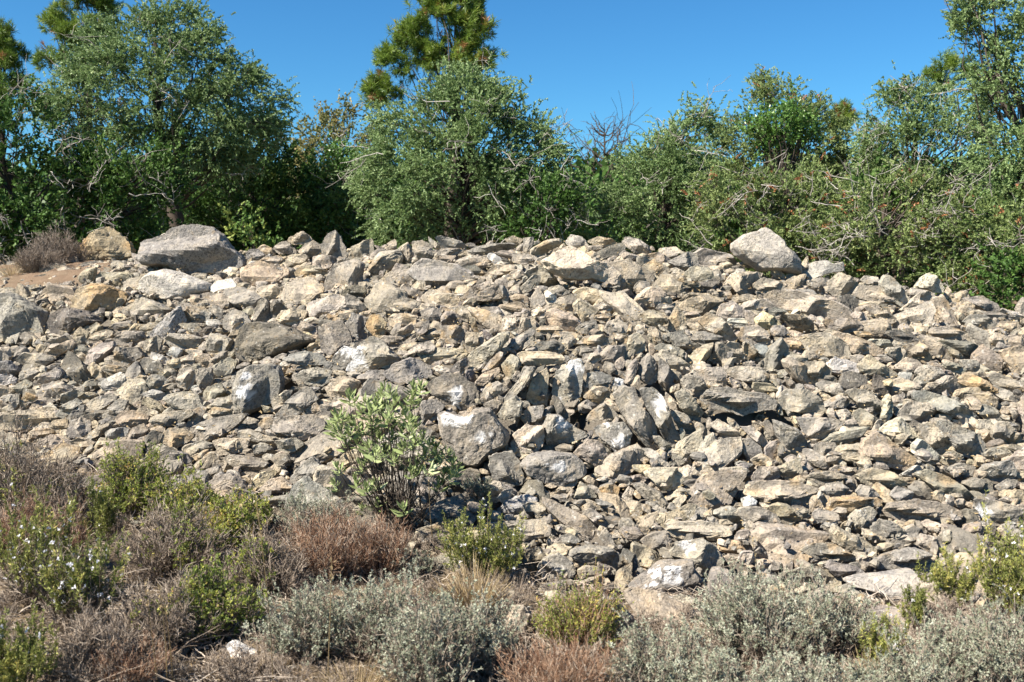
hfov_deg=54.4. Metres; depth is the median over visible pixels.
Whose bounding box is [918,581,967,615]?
stone
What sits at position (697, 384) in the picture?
stone
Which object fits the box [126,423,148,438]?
stone
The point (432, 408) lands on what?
stone
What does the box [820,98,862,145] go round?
pine tree
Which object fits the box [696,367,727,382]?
stone
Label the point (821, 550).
stone
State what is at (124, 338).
stone
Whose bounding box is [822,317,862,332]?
stone
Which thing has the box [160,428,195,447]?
stone
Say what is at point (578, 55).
sky
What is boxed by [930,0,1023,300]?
juniper tree
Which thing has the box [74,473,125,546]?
rosemary bush
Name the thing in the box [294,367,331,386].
stone
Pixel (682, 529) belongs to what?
stone
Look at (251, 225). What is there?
shrub
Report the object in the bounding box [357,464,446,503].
boulder
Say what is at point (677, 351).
stone
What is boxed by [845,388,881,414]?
stone
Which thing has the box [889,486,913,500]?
stone
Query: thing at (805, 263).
stone
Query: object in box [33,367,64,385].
stone
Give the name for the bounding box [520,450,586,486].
boulder
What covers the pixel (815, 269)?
stone
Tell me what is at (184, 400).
stone
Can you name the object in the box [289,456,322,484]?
stone
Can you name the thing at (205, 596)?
clover shrub
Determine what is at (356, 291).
stone
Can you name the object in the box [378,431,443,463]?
boulder
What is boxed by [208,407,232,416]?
stone
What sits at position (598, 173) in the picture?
woods
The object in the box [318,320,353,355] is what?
stone
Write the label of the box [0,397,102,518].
thyme bush
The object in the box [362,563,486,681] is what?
lavender bush
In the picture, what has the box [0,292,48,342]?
boulder
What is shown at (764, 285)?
stone
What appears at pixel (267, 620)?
stone
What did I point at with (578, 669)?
heather bush
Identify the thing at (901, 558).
stone
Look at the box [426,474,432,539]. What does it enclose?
dry stalk
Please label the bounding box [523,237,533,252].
stone
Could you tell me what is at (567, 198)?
evergreen oak
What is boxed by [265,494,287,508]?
stone
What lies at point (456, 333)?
stone
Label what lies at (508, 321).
stone
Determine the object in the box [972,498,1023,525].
stone
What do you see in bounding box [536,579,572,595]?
stone
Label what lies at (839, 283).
stone
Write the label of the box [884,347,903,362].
stone
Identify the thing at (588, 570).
stone
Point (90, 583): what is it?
rosemary bush
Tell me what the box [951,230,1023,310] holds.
evergreen oak
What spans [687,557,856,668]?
lavender bush
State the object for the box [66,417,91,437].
stone
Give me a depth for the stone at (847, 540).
5.23 m
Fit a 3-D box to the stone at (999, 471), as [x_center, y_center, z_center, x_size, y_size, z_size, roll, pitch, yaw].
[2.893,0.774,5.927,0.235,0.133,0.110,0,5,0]
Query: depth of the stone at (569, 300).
7.49 m
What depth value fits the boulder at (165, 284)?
9.03 m
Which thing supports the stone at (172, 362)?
on the rubble
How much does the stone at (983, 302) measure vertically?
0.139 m
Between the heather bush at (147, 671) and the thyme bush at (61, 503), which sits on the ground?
the heather bush at (147, 671)
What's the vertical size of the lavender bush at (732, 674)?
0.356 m
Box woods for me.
[0,138,1021,279]
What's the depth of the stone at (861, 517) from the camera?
5.49 m
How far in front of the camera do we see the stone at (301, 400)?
6.72 m
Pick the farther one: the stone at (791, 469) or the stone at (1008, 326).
the stone at (1008, 326)
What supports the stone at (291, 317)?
on the rubble
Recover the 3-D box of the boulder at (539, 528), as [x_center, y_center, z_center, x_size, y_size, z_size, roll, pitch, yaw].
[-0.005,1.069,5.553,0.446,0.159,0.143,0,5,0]
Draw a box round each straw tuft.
[0,258,30,276]
[313,655,403,681]
[428,552,515,615]
[597,653,628,681]
[838,646,902,679]
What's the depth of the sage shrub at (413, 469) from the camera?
5.39 m
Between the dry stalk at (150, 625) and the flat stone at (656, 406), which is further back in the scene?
the flat stone at (656, 406)
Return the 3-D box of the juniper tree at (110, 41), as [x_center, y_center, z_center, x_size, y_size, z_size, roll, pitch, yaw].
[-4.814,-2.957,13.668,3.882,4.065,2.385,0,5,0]
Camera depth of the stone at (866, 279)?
9.21 m
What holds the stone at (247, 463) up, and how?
on the rubble
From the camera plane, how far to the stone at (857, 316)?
7.74 m
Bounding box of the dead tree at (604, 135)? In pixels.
[539,85,654,235]
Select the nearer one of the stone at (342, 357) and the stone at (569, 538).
the stone at (569, 538)
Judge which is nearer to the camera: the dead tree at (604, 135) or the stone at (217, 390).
the stone at (217, 390)
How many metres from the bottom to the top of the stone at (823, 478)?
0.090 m
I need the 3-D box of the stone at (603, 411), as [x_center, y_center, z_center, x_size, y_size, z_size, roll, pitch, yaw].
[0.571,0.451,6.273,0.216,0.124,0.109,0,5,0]
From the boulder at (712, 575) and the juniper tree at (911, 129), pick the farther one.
the juniper tree at (911, 129)
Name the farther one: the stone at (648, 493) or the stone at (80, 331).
the stone at (80, 331)
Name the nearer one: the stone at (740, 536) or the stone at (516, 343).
the stone at (740, 536)
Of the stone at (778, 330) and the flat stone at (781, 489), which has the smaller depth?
the flat stone at (781, 489)
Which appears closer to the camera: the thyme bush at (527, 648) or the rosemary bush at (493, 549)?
the thyme bush at (527, 648)
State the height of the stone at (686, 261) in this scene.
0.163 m
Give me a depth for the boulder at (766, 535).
5.35 m
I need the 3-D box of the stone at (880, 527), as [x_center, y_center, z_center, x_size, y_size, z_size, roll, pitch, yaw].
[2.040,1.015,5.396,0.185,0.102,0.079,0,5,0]
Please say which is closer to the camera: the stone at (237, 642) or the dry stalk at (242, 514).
the stone at (237, 642)
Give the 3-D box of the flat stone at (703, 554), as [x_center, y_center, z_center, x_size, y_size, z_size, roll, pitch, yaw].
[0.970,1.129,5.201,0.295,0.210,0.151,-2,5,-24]
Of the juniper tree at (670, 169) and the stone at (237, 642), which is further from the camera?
the juniper tree at (670, 169)
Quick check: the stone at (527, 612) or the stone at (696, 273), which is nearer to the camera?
the stone at (527, 612)
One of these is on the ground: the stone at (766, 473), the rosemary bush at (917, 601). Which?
the rosemary bush at (917, 601)
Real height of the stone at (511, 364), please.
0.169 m
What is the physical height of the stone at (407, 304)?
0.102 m
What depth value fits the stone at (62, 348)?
8.09 m
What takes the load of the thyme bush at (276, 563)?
on the ground
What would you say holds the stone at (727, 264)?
on the rubble
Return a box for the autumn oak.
[279,81,391,210]
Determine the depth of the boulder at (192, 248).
9.67 m
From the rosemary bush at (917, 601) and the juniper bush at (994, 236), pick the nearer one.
the rosemary bush at (917, 601)
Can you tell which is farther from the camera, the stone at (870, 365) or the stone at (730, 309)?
the stone at (730, 309)
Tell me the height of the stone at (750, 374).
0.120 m
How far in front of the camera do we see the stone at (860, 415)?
6.37 m
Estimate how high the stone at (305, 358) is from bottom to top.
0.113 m
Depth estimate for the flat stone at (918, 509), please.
5.55 m
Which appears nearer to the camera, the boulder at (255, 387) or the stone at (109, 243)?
the boulder at (255, 387)
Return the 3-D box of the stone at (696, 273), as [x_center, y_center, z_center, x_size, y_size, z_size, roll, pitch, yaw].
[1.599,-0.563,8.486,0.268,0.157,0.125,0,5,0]
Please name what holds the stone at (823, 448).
on the rubble
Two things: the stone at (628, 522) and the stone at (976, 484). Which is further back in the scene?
the stone at (976, 484)
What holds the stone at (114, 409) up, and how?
on the ground
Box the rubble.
[0,234,1023,681]
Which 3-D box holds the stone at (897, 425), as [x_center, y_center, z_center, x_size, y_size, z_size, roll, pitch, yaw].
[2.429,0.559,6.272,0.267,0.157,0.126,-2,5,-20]
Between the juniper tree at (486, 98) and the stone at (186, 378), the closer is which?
the stone at (186, 378)
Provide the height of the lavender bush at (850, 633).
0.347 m
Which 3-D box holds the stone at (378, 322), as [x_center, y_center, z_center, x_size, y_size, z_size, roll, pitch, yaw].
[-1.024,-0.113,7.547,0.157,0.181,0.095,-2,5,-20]
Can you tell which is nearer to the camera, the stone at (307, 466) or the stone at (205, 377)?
the stone at (307, 466)
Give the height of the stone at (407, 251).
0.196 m
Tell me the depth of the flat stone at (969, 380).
6.79 m
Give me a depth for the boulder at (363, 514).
5.56 m
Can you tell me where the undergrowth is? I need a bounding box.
[0,461,1023,681]
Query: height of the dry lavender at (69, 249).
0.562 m
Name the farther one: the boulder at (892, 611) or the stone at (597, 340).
the stone at (597, 340)
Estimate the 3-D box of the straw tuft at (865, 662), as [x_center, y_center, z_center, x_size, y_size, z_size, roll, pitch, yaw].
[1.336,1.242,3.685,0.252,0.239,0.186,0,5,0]
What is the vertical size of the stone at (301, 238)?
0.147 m
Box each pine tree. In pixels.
[0,16,33,130]
[29,0,125,241]
[356,0,508,237]
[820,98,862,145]
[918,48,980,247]
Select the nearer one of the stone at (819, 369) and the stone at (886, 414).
the stone at (886, 414)
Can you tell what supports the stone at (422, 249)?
on the rubble
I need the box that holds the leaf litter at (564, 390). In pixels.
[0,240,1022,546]
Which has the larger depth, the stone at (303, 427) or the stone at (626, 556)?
the stone at (303, 427)
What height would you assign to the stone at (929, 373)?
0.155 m
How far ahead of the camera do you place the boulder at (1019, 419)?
6.54 m
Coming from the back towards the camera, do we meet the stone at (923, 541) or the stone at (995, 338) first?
the stone at (995, 338)
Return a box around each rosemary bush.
[0,466,80,609]
[0,599,61,681]
[31,527,135,647]
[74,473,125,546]
[435,491,527,578]
[855,602,910,663]
[896,582,928,633]
[915,542,984,608]
[963,489,1023,624]
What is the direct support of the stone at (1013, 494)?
on the rubble
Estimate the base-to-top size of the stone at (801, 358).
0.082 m
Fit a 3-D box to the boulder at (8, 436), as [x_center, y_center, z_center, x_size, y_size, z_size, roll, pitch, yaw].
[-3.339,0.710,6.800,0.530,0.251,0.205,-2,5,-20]
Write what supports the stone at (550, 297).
on the rubble
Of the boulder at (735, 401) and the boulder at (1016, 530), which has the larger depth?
the boulder at (735, 401)
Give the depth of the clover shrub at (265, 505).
5.46 m
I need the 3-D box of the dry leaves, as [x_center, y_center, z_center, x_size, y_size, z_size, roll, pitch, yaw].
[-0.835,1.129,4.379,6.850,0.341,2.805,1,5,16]
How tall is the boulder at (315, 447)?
0.347 m
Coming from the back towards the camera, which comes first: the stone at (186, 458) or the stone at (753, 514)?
the stone at (186, 458)
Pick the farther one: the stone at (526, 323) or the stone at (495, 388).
the stone at (526, 323)
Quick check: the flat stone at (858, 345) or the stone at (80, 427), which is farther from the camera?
the flat stone at (858, 345)
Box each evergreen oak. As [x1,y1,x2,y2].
[0,54,128,261]
[54,117,211,252]
[160,102,374,255]
[290,126,398,250]
[479,145,609,249]
[734,81,834,221]
[847,144,946,278]
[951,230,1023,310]
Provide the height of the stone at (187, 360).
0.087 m
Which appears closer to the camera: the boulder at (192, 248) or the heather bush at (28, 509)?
the heather bush at (28, 509)
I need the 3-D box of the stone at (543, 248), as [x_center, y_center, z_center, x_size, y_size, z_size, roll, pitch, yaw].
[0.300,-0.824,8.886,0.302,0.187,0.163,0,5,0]
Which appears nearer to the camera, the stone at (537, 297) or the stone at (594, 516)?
the stone at (594, 516)
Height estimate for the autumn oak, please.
3.247 m
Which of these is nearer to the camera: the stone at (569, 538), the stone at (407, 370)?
the stone at (569, 538)
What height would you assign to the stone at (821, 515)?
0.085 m
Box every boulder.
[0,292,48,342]
[0,430,41,456]
[135,224,246,273]
[137,447,183,480]
[138,269,212,300]
[231,363,284,415]
[234,321,314,362]
[271,428,352,470]
[284,476,349,515]
[327,501,420,541]
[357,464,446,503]
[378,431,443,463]
[422,491,490,531]
[437,407,509,467]
[454,530,544,585]
[477,518,550,543]
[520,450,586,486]
[525,595,636,652]
[540,246,622,285]
[623,586,701,624]
[628,559,700,594]
[684,468,746,509]
[700,386,777,415]
[706,566,766,606]
[730,227,801,273]
[742,521,830,570]
[791,587,845,613]
[843,568,927,607]
[852,605,920,636]
[945,552,1009,600]
[956,615,1021,638]
[1014,394,1023,432]
[1014,528,1023,558]
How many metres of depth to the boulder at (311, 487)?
5.76 m
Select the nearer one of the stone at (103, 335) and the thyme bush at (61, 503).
the thyme bush at (61, 503)
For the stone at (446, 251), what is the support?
on the rubble
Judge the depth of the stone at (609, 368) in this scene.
6.62 m
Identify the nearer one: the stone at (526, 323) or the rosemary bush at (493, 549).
the rosemary bush at (493, 549)
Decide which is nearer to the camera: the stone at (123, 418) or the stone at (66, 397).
the stone at (123, 418)
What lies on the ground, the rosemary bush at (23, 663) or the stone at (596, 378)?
the rosemary bush at (23, 663)
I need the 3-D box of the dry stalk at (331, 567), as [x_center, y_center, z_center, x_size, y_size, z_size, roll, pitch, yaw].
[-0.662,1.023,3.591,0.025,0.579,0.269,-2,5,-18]
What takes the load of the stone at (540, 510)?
on the rubble
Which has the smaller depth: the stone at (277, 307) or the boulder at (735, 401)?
the boulder at (735, 401)
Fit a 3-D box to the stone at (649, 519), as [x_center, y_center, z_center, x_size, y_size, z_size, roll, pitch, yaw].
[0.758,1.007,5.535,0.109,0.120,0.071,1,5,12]
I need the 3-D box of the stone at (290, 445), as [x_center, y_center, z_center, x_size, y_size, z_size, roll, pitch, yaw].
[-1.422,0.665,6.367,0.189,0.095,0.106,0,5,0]
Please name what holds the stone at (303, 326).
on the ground
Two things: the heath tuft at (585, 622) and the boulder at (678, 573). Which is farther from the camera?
the boulder at (678, 573)
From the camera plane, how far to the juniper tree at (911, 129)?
13.63 m
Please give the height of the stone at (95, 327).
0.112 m
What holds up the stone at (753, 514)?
on the rubble
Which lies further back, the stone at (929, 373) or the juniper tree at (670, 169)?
the juniper tree at (670, 169)
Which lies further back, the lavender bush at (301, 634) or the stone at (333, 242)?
the stone at (333, 242)
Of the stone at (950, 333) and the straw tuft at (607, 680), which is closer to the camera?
the straw tuft at (607, 680)
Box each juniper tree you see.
[17,0,304,228]
[311,45,610,249]
[582,75,738,255]
[702,63,858,276]
[833,60,1007,280]
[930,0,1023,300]
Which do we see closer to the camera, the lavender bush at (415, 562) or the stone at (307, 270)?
the lavender bush at (415, 562)
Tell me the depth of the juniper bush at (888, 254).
11.02 m
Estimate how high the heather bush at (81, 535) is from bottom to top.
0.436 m
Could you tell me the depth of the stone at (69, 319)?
8.58 m
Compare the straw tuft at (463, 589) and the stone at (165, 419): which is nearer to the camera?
the straw tuft at (463, 589)
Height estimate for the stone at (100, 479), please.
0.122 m
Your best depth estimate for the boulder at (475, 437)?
6.03 m
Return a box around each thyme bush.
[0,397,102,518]
[6,468,92,528]
[33,593,168,681]
[106,556,224,655]
[112,487,241,589]
[195,640,293,681]
[212,513,325,600]
[493,639,543,679]
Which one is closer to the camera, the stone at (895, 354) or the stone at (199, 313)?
the stone at (895, 354)
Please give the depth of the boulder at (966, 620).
4.33 m
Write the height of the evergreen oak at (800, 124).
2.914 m
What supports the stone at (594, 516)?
on the rubble
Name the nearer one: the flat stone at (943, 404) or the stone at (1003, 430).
the stone at (1003, 430)
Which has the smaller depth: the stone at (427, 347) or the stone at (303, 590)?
the stone at (303, 590)
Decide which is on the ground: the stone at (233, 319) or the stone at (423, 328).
the stone at (423, 328)
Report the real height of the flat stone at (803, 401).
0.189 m
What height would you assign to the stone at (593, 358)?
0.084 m
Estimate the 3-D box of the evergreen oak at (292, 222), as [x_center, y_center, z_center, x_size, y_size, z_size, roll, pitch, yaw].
[-3.782,-2.577,15.301,3.443,3.083,2.174,0,5,0]
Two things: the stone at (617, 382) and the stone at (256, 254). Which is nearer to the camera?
the stone at (617, 382)
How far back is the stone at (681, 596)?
4.71 m
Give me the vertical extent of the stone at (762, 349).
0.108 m
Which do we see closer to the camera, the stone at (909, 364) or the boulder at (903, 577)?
the boulder at (903, 577)
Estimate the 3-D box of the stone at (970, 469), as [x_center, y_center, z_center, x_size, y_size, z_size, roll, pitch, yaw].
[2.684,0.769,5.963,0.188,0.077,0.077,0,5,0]
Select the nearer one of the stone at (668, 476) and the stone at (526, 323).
the stone at (668, 476)
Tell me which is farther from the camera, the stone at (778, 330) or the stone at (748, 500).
the stone at (778, 330)
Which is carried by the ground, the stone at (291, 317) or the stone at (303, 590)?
the stone at (303, 590)
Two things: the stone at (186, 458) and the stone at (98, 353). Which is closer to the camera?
the stone at (186, 458)
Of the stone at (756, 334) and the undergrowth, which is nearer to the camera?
the undergrowth
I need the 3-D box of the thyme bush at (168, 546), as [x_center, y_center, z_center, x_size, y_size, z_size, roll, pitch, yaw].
[-1.632,0.967,4.886,0.621,0.556,0.505,-2,5,-18]
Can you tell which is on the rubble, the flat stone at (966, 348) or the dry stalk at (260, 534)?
the flat stone at (966, 348)
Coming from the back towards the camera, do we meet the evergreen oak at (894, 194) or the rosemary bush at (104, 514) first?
the evergreen oak at (894, 194)
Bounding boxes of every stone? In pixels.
[0,287,16,292]
[0,360,21,376]
[7,394,19,410]
[21,392,37,400]
[29,404,42,409]
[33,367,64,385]
[47,308,101,333]
[47,339,77,356]
[48,419,68,432]
[55,398,82,417]
[60,389,84,403]
[61,255,78,263]
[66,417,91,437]
[70,282,128,317]
[72,327,89,338]
[77,226,135,260]
[80,475,105,489]
[85,341,116,364]
[85,393,119,409]
[87,329,114,342]
[89,322,103,334]
[102,399,128,419]
[105,427,129,438]
[113,331,146,345]
[113,346,144,366]
[115,410,149,426]
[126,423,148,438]
[142,335,163,356]
[145,374,169,390]
[148,409,195,426]
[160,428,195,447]
[162,391,203,409]
[164,333,204,349]
[166,358,180,368]
[167,450,192,466]
[176,367,196,389]
[180,354,195,364]
[184,303,213,322]
[196,367,214,389]
[203,383,225,400]
[207,472,248,491]
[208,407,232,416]
[209,351,227,363]
[211,395,233,408]
[212,438,250,454]
[222,309,251,332]
[223,454,268,471]
[226,640,256,656]
[245,249,265,260]
[252,297,269,321]
[258,476,291,493]
[259,614,280,624]
[260,255,283,263]
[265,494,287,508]
[269,299,286,318]
[272,414,325,440]
[273,241,295,254]
[275,308,307,325]
[275,386,318,415]
[275,438,304,451]
[282,351,326,365]
[288,231,312,244]
[288,584,312,598]
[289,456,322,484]
[294,265,327,276]
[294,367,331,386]
[297,321,317,333]
[298,240,320,257]
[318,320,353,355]
[320,230,347,257]
[331,346,356,371]
[341,285,366,297]
[345,312,368,340]
[346,336,399,372]
[356,370,385,384]
[366,314,386,337]
[383,357,433,383]
[393,298,420,310]
[395,324,414,338]
[398,242,413,262]
[403,320,429,343]
[403,341,436,356]
[412,240,433,259]
[417,398,444,427]
[419,307,441,321]
[426,372,479,410]
[437,248,463,255]
[440,325,466,343]
[449,357,469,372]
[451,305,471,321]
[455,254,487,266]
[461,281,502,301]
[465,332,478,352]
[468,243,515,254]
[468,331,509,368]
[475,367,500,386]
[480,381,508,397]
[488,450,523,486]
[498,366,535,410]
[498,395,523,421]
[499,285,509,303]
[501,314,515,330]
[501,354,521,378]
[505,236,522,244]
[506,604,531,643]
[507,328,535,350]
[512,423,544,452]
[517,316,536,333]
[517,351,564,365]
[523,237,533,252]
[523,405,543,421]
[523,546,545,568]
[526,368,548,405]
[530,238,561,257]
[530,288,546,308]
[531,304,545,316]
[534,503,545,517]
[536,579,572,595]
[537,325,563,334]
[537,552,574,581]
[542,413,587,444]
[544,291,556,302]
[550,331,565,340]
[551,358,584,404]
[555,294,576,311]
[559,533,580,543]
[568,544,619,569]
[573,439,607,466]
[573,481,596,498]
[575,320,598,333]
[576,334,612,346]
[577,565,604,579]
[581,352,601,364]
[582,508,608,527]
[586,371,612,389]
[586,403,618,421]
[588,236,616,247]
[593,422,632,451]
[594,302,612,310]
[598,527,616,549]
[599,484,619,494]
[602,361,615,375]
[604,318,627,334]
[611,377,622,386]
[613,384,658,450]
[618,517,637,532]
[619,548,640,571]
[622,486,633,499]
[623,359,637,385]
[627,332,645,355]
[632,482,668,510]
[636,353,657,384]
[638,309,668,326]
[638,511,657,532]
[639,387,680,445]
[640,530,671,549]
[643,467,683,490]
[654,343,683,357]
[658,357,673,390]
[664,520,733,538]
[667,252,698,269]
[667,306,685,331]
[669,538,723,575]
[672,593,700,606]
[674,388,703,422]
[680,374,707,397]
[682,280,700,287]
[684,266,715,281]
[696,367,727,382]
[698,312,736,341]
[709,419,739,438]
[716,301,744,319]
[718,261,732,269]
[719,466,741,469]
[724,366,769,382]
[734,530,751,544]
[735,506,780,523]
[736,325,770,345]
[740,425,767,447]
[741,495,756,505]
[743,479,817,502]
[750,453,772,465]
[751,466,779,480]
[753,277,784,294]
[754,311,780,329]
[754,343,767,357]
[770,325,788,336]
[772,419,807,452]
[777,457,802,479]
[778,389,826,414]
[783,352,807,362]
[795,417,843,439]
[795,508,810,516]
[799,542,854,561]
[800,260,844,278]
[802,256,808,269]
[803,471,845,485]
[805,361,831,378]
[812,508,840,522]
[813,442,836,454]
[815,380,844,394]
[818,481,848,496]
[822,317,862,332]
[824,562,864,575]
[825,495,882,521]
[826,272,858,296]
[829,524,876,557]
[831,331,883,355]
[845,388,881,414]
[847,506,876,532]
[850,311,867,321]
[852,285,894,303]
[852,408,877,425]
[854,467,908,487]
[855,484,879,496]
[857,354,896,378]
[858,431,916,470]
[860,275,879,283]
[870,518,905,536]
[870,547,932,568]
[878,274,909,306]
[879,417,917,440]
[880,394,892,421]
[881,498,963,521]
[883,378,896,386]
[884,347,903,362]
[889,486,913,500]
[893,357,922,373]
[898,292,920,310]
[903,342,931,363]
[907,288,934,300]
[911,389,976,418]
[913,273,944,292]
[914,365,945,381]
[914,469,973,501]
[915,533,940,553]
[917,422,949,455]
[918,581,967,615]
[928,327,967,339]
[933,419,985,458]
[935,523,956,531]
[936,340,977,356]
[942,361,966,373]
[946,463,975,475]
[958,374,998,391]
[961,296,999,311]
[961,477,993,493]
[961,521,981,533]
[962,314,996,328]
[964,391,998,408]
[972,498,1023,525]
[978,459,1016,481]
[988,332,1010,345]
[990,421,1014,441]
[994,479,1017,491]
[996,321,1020,331]
[998,489,1023,502]
[999,406,1017,415]
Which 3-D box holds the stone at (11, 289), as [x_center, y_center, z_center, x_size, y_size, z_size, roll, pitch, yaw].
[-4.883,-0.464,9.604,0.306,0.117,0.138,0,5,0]
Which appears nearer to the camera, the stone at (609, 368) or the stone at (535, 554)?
the stone at (535, 554)
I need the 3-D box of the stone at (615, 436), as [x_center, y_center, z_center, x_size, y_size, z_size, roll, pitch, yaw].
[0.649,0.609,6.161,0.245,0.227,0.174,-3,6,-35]
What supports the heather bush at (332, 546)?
on the ground
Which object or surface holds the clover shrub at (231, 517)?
on the ground
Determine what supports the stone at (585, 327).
on the rubble
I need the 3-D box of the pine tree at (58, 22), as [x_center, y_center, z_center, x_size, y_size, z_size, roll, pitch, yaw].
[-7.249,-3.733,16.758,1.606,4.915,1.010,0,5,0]
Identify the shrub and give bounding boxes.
[91,436,191,520]
[131,453,224,526]
[168,549,273,646]
[187,487,271,548]
[218,200,301,255]
[219,484,274,531]
[322,377,464,536]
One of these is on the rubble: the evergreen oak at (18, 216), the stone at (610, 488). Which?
the stone at (610, 488)
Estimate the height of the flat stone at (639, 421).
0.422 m
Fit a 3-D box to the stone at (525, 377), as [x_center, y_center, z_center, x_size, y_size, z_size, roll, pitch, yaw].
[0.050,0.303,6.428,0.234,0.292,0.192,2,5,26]
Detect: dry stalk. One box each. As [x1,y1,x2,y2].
[144,578,157,681]
[157,583,166,681]
[161,598,172,680]
[239,503,251,591]
[252,487,272,681]
[327,557,334,677]
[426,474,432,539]
[749,536,760,605]
[805,608,819,655]
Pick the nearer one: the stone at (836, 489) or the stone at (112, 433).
the stone at (836, 489)
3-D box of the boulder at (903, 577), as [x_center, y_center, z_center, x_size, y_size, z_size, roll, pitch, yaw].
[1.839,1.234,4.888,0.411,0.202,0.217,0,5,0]
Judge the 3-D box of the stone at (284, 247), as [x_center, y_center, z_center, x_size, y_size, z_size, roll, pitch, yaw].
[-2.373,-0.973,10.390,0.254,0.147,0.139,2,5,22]
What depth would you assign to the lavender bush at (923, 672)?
3.59 m
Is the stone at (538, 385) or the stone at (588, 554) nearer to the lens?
the stone at (588, 554)
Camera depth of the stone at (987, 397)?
6.58 m
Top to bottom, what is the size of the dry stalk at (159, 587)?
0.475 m
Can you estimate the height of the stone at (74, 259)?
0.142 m
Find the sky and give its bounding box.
[0,0,1023,173]
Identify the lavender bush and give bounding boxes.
[242,568,366,665]
[274,482,355,541]
[319,564,415,671]
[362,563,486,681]
[390,546,433,578]
[428,573,527,681]
[460,474,494,501]
[598,608,722,681]
[679,626,792,681]
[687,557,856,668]
[752,631,899,681]
[787,571,895,659]
[834,621,975,681]
[903,599,1016,681]
[959,583,1023,681]
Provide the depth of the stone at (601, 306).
7.48 m
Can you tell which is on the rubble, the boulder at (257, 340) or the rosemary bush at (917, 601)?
the boulder at (257, 340)
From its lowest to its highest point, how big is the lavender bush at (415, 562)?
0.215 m
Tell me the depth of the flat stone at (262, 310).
8.22 m
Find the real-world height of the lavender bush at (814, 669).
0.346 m
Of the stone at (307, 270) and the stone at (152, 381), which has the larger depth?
the stone at (307, 270)
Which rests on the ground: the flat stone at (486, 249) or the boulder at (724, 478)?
the boulder at (724, 478)
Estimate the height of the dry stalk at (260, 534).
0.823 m
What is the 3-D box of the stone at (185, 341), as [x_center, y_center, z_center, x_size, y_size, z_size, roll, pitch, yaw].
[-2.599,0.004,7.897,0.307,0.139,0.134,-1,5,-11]
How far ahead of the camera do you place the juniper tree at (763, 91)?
14.49 m
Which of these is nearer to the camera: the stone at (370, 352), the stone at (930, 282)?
the stone at (370, 352)
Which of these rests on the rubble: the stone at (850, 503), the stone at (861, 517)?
the stone at (850, 503)
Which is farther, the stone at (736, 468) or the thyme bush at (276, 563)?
the stone at (736, 468)
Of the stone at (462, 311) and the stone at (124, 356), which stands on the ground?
the stone at (462, 311)
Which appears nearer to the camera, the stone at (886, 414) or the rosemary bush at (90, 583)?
the rosemary bush at (90, 583)
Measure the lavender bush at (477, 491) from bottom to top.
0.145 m
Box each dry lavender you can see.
[10,237,65,272]
[27,221,93,262]
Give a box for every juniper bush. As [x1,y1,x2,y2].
[680,148,878,277]
[788,139,1011,294]
[893,148,1023,309]
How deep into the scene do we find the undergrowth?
4.39 m
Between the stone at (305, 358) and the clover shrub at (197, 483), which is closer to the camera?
the clover shrub at (197, 483)
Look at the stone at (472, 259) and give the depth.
8.76 m
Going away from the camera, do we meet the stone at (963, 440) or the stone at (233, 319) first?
the stone at (963, 440)
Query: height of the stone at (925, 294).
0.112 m
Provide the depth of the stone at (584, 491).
5.78 m
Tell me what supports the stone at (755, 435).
on the rubble
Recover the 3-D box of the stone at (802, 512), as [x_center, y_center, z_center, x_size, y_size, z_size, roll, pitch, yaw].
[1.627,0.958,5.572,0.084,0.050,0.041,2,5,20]
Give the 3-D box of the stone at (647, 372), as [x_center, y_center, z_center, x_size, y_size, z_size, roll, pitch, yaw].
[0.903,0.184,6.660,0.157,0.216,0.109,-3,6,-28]
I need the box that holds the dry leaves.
[0,468,987,681]
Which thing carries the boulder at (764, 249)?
on the rubble
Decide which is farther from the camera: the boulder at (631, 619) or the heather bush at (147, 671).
the boulder at (631, 619)
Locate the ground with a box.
[0,259,1022,681]
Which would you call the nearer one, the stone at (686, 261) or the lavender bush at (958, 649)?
the lavender bush at (958, 649)
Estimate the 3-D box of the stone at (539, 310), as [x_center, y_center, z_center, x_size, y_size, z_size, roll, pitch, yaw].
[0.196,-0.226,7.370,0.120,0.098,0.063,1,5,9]
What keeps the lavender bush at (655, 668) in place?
on the ground
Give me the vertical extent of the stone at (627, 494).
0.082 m
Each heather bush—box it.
[0,485,57,565]
[18,495,94,566]
[80,629,175,681]
[272,494,380,585]
[343,510,419,577]
[490,626,626,681]
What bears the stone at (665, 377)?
on the rubble
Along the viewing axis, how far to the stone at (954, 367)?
6.97 m
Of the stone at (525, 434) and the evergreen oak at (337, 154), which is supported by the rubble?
the stone at (525, 434)
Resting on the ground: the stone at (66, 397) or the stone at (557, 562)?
the stone at (557, 562)
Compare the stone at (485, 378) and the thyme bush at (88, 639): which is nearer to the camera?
the thyme bush at (88, 639)
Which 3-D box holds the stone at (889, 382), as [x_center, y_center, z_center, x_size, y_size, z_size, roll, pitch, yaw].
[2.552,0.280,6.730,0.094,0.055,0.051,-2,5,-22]
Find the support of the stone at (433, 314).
on the rubble
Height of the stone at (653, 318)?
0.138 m
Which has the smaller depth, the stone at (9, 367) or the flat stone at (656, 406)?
the flat stone at (656, 406)
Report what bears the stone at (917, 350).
on the rubble
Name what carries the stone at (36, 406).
on the rubble
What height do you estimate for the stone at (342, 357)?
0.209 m
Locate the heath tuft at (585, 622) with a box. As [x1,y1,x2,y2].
[524,557,634,655]
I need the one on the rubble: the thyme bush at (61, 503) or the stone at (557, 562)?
the thyme bush at (61, 503)

